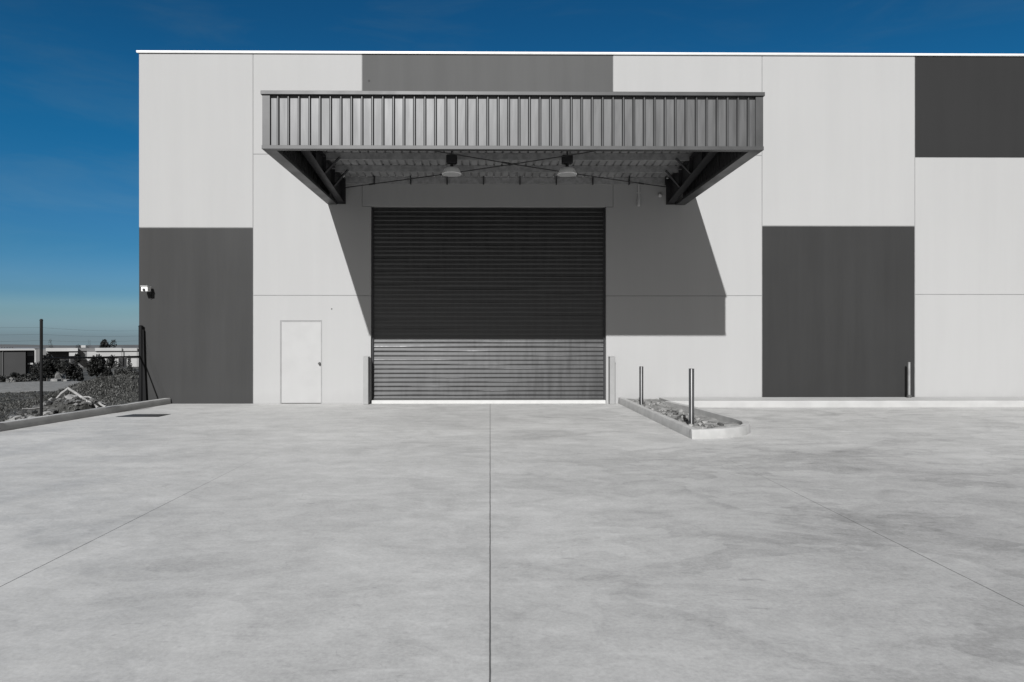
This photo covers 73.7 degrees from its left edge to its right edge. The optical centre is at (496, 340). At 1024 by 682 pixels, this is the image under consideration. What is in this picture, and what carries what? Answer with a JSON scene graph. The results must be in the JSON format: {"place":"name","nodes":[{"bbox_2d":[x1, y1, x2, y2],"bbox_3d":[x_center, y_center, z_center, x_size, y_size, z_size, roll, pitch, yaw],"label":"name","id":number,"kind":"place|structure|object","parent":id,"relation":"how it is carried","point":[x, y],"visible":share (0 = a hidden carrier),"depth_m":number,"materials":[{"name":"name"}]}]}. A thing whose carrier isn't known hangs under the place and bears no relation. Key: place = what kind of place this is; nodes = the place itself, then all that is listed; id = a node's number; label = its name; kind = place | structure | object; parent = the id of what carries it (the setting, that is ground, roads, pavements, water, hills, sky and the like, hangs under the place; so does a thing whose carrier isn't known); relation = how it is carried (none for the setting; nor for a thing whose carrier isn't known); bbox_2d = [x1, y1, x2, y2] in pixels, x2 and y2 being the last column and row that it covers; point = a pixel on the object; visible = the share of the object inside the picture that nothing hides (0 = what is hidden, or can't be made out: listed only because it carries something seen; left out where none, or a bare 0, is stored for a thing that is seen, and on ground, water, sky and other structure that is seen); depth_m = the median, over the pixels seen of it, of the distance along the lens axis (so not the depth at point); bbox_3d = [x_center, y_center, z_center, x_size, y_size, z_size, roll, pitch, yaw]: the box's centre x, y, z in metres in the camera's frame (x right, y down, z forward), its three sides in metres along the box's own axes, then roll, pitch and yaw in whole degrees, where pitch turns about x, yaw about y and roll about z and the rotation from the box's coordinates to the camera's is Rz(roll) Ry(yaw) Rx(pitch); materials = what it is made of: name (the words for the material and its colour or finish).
{"place":"outdoors","nodes":[
{"label":"outdoors","id":0,"kind":"place"},
{"bbox_2d":[0,381,81,392],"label":"gravel track","id":1,"kind":"structure","parent":0,"point":[49,386],"depth_m":29.88,"materials":[{"name":"grey gravel"}]},
{"bbox_2d":[0,362,138,420],"bbox_3d":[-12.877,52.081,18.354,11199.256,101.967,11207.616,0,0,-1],"label":"ground","id":2,"kind":"structure","parent":0,"point":[86,375],"depth_m":20.67,"materials":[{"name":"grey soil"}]},
{"bbox_2d":[0,375,17,381],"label":"bush","id":3,"kind":"object","parent":2,"relation":"on","point":[3,378],"visible":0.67,"depth_m":37.54,"materials":[{"name":"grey plant"}]},
{"bbox_2d":[6,377,15,381],"bbox_3d":[-25.816,2.136,36.290,0.352,0.416,0.467,0,0,44],"label":"boulder","id":4,"kind":"object","parent":2,"relation":"on","point":[10,379],"visible":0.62,"depth_m":36.20,"materials":[{"name":"stone"}]},
{"bbox_2d":[10,372,20,377],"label":"bush","id":5,"kind":"object","parent":2,"relation":"on","point":[16,375],"visible":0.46,"depth_m":41.75,"materials":[{"name":"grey plant"}]},
{"bbox_2d":[0,348,34,375],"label":"shed","id":6,"kind":"structure","parent":2,"relation":"on","point":[19,360],"depth_m":107.99,"materials":[{"name":"grey metal"}]},
{"bbox_2d":[27,357,33,373],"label":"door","id":7,"kind":"structure","parent":6,"relation":"in","point":[31,359],"depth_m":109.88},
{"bbox_2d":[0,347,39,361],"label":"canopy","id":8,"kind":"structure","parent":2,"relation":"on","point":[35,348],"depth_m":203.21,"materials":[{"name":"white metal"}]},
{"bbox_2d":[14,376,35,381],"bbox_3d":[-26.134,2.144,37.609,1.016,0.432,1.277,0,0,-1],"label":"bush","id":9,"kind":"object","parent":2,"relation":"on","point":[25,379],"visible":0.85,"depth_m":37.60,"materials":[{"name":"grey plant"}]},
{"bbox_2d":[20,373,39,381],"bbox_3d":[-27.152,2.184,39.771,0.945,0.734,0.945,0,0,28],"label":"bush","id":10,"kind":"object","parent":2,"relation":"on","point":[28,375],"visible":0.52,"depth_m":39.64,"materials":[{"name":"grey plant"}]},
{"bbox_2d":[29,364,45,380],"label":"tree","id":11,"kind":"object","parent":2,"relation":"on","point":[35,371],"visible":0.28,"depth_m":45.68,"materials":[{"name":"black plant"}]},
{"bbox_2d":[34,353,61,380],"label":"tree","id":12,"kind":"object","parent":2,"relation":"on","point":[50,368],"visible":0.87,"depth_m":43.52,"materials":[{"name":"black plant"}]},
{"bbox_2d":[0,399,100,421],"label":"spoil heap","id":13,"kind":"object","parent":2,"relation":"on","point":[61,406],"visible":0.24,"depth_m":14.69,"materials":[{"name":"soil"}]},
{"bbox_2d":[5,396,103,420],"bbox_3d":[-9.614,1.572,15.051,1.981,0.704,3.732,0,0,-34],"label":"rubble","id":14,"kind":"object","parent":13,"relation":"on","point":[45,404],"depth_m":14.74,"materials":[{"name":"grey stone"}]},
{"bbox_2d":[22,407,47,409],"bbox_3d":[-9.670,1.411,14.312,0.040,0.049,0.482,0,0,30],"label":"branch","id":15,"kind":"object","parent":14,"relation":"on","point":[34,408],"visible":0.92,"depth_m":14.27,"materials":[{"name":"grey wood"}]},
{"bbox_2d":[43,411,52,414],"bbox_3d":[-9.338,1.508,14.207,0.255,0.093,0.183,0,0,32],"label":"rubble stone","id":16,"kind":"object","parent":14,"relation":"on","point":[47,413],"visible":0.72,"depth_m":14.15,"materials":[{"name":"stone"}]},
{"bbox_2d":[65,394,77,398],"bbox_3d":[-9.406,1.251,15.124,0.274,0.145,0.237,0,0,-1],"label":"rubble stone","id":17,"kind":"object","parent":14,"relation":"on","point":[69,396],"visible":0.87,"depth_m":15.05,"materials":[{"name":"stone"}]},
{"bbox_2d":[56,387,99,407],"bbox_3d":[-9.296,1.280,15.268,1.030,0.488,0.250,0,0,7],"label":"branch","id":18,"kind":"object","parent":14,"relation":"on","point":[75,393],"visible":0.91,"depth_m":15.30,"materials":[{"name":"beige wood"}]},
{"bbox_2d":[83,396,106,406],"bbox_3d":[-9.106,1.392,15.458,0.691,0.283,0.097,0,0,16],"label":"branch","id":19,"kind":"object","parent":14,"relation":"on","point":[101,404],"visible":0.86,"depth_m":15.39,"materials":[{"name":"beige wood"}]},
{"bbox_2d":[54,372,65,380],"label":"boulder","id":20,"kind":"object","parent":2,"relation":"on","point":[58,375],"visible":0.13,"depth_m":49.40,"materials":[{"name":"stone"}]},
{"bbox_2d":[0,373,138,421],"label":"weeds","id":21,"kind":"object","parent":2,"relation":"on","point":[97,380],"visible":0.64,"depth_m":19.58,"materials":[{"name":"green plant"}]},
{"bbox_2d":[58,353,84,380],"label":"tree","id":22,"kind":"object","parent":2,"relation":"on","point":[71,370],"visible":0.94,"depth_m":43.59,"materials":[{"name":"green plant"}]},
{"bbox_2d":[0,319,146,415],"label":"wire fence","id":23,"kind":"object","parent":2,"relation":"on","point":[142,385],"visible":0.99,"depth_m":16.27,"materials":[{"name":"black metal"}]},
{"bbox_2d":[36,345,138,366],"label":"warehouse","id":24,"kind":"structure","parent":2,"relation":"on","point":[83,351],"depth_m":163.91,"materials":[{"name":"white metal"}]},
{"bbox_2d":[118,358,125,366],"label":"door","id":25,"kind":"structure","parent":24,"relation":"in","point":[123,360],"depth_m":166.78,"materials":[{"name":"grey metal"}]},
{"bbox_2d":[86,354,105,377],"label":"tree","id":26,"kind":"object","parent":2,"relation":"on","point":[95,367],"visible":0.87,"depth_m":41.50,"materials":[{"name":"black plant"}]},
{"bbox_2d":[100,355,114,375],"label":"tree","id":27,"kind":"object","parent":2,"relation":"on","point":[108,365],"visible":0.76,"depth_m":41.72,"materials":[{"name":"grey plant"}]},
{"bbox_2d":[99,339,116,347],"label":"tree","id":28,"kind":"object","parent":2,"relation":"on","point":[104,344],"visible":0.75,"depth_m":238.40,"materials":[{"name":"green plant"}]},
{"bbox_2d":[113,355,122,368],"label":"tree","id":29,"kind":"object","parent":2,"relation":"on","point":[119,364],"visible":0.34,"depth_m":69.58,"materials":[{"name":"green plant"}]},
{"bbox_2d":[113,367,132,374],"bbox_3d":[-20.690,1.872,37.778,1.052,0.974,0.832,0,0,30],"label":"bush","id":30,"kind":"object","parent":2,"relation":"on","point":[122,371],"visible":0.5,"depth_m":37.65,"materials":[{"name":"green plant"}]},
{"bbox_2d":[127,355,136,370],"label":"tree","id":31,"kind":"object","parent":2,"relation":"on","point":[129,363],"visible":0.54,"depth_m":65.59,"materials":[{"name":"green plant"}]},
{"bbox_2d":[129,371,138,375],"bbox_3d":[-18.901,1.910,35.915,0.976,0.749,0.851,0,0,-1],"label":"bush","id":32,"kind":"object","parent":2,"relation":"on","point":[135,373],"visible":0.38,"depth_m":35.78,"materials":[{"name":"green plant"}]},
{"bbox_2d":[136,50,1023,403],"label":"warehouse","id":33,"kind":"structure","parent":2,"relation":"on","point":[316,226],"depth_m":17.45,"materials":[{"name":"white paint"}]},
{"bbox_2d":[141,286,151,298],"bbox_3d":[-8.796,-1.222,17.179,0.190,0.310,0.287,0,0,-1],"label":"security camera","id":34,"kind":"object","parent":33,"relation":"attached to","point":[145,288],"visible":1,"depth_m":17.11,"materials":[{"name":"white plastic"}]},
{"bbox_2d":[281,321,320,403],"bbox_3d":[-4.964,0.540,17.363,1.141,2.200,0.145,0,0,-1],"label":"door","id":35,"kind":"structure","parent":33,"relation":"in","point":[301,340],"depth_m":17.37,"materials":[{"name":"white paint"}]},
{"bbox_2d":[442,151,460,176],"bbox_3d":[-0.953,-3.862,14.592,0.416,0.612,0.416,0,0,-1],"label":"pendant lamp","id":36,"kind":"object","parent":33,"relation":"hanging from","point":[451,170],"visible":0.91,"depth_m":14.50,"materials":[{"name":"grey metal"}]},
{"bbox_2d":[372,207,604,399],"bbox_3d":[-0.195,-1.020,17.541,5.967,5.061,0.105,0,0,-1],"label":"roller door","id":37,"kind":"structure","parent":33,"relation":"in","point":[469,303],"depth_m":17.54,"materials":[{"name":"metal"}]},
{"bbox_2d":[557,151,576,176],"bbox_3d":[1.517,-3.862,14.614,0.416,0.612,0.416,0,0,-1],"label":"pendant lamp","id":38,"kind":"object","parent":33,"relation":"hanging from","point":[567,170],"visible":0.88,"depth_m":14.53,"materials":[{"name":"grey metal"}]},
{"bbox_2d":[637,184,639,206],"bbox_3d":[3.628,-3.705,17.382,0.092,0.560,0.101,0,0,-1],"label":"dropper pipe","id":39,"kind":"object","parent":33,"relation":"attached to","point":[638,201],"visible":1,"depth_m":17.38,"materials":[{"name":"plastic"}]},
{"bbox_2d":[0,344,138,347],"bbox_3d":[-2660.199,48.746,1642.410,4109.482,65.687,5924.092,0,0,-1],"label":"hills","id":40,"kind":"structure","parent":0,"point":[71,346],"depth_m":3514.54,"materials":[{"name":"grey plant"}]},
{"bbox_2d":[0,403,1023,681],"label":"yard","id":41,"kind":"structure","parent":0,"point":[430,543],"depth_m":5.31,"materials":[{"name":"concrete"}]},
{"bbox_2d":[0,398,170,431],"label":"kerb","id":42,"kind":"structure","parent":41,"relation":"on","point":[34,421],"depth_m":13.95,"materials":[{"name":"concrete"}]},
{"bbox_2d":[117,414,169,416],"bbox_3d":[-7.513,1.583,14.542,0.920,0.009,0.500,0,0,-1],"label":"drain grate","id":43,"kind":"object","parent":41,"relation":"on","point":[144,415],"visible":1,"depth_m":14.52,"materials":[{"name":"metal"}]},
{"bbox_2d":[363,356,369,403],"bbox_3d":[-3.272,0.991,17.216,0.135,1.197,0.238,0,0,-1],"label":"bollard","id":44,"kind":"object","parent":41,"relation":"on","point":[366,379],"visible":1,"depth_m":17.10,"materials":[{"name":"white metal"}]},
{"bbox_2d":[608,356,614,403],"bbox_3d":[2.920,0.991,17.272,0.142,1.197,0.238,0,0,-1],"label":"bollard","id":45,"kind":"object","parent":41,"relation":"on","point":[611,379],"visible":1,"depth_m":17.16,"materials":[{"name":"white metal"}]},
{"bbox_2d":[628,399,739,428],"bbox_3d":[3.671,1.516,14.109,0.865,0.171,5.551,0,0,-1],"label":"loose gravel","id":46,"kind":"structure","parent":41,"relation":"on","point":[683,416],"depth_m":13.82,"materials":[{"name":"grey gravel"}]},
{"bbox_2d":[639,366,642,404],"bbox_3d":[3.427,1.080,16.132,0.098,0.960,0.098,0,0,-1],"label":"pipe bollard","id":47,"kind":"object","parent":46,"relation":"on","point":[640,385],"visible":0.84,"depth_m":16.09,"materials":[{"name":"silver metal"}]},
{"bbox_2d":[689,368,693,424],"bbox_3d":[3.468,1.045,12.132,0.096,1.110,0.096,0,0,-1],"label":"pipe bollard","id":48,"kind":"object","parent":46,"relation":"on","point":[691,395],"visible":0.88,"depth_m":12.09,"materials":[{"name":"silver metal"}]},
{"bbox_2d":[618,397,750,438],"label":"island kerb","id":49,"kind":"structure","parent":41,"relation":"on","point":[741,429],"depth_m":12.47,"materials":[{"name":"concrete"}]},
{"bbox_2d":[0,0,1023,344],"label":"sky","id":50,"kind":"structure","parent":0,"point":[69,69],"materials":[{"name":"blue"}]},
{"bbox_2d":[659,397,1023,406],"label":"curb","id":51,"kind":"structure","parent":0,"point":[858,402],"depth_m":16.39,"materials":[{"name":"concrete"}]},
{"bbox_2d":[907,362,911,397],"bbox_3d":[10.457,1.015,17.296,0.110,0.960,0.110,0,0,-1],"label":"pipe bollard","id":52,"kind":"object","parent":51,"relation":"on","point":[909,396],"visible":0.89,"depth_m":17.27,"materials":[{"name":"metal"}]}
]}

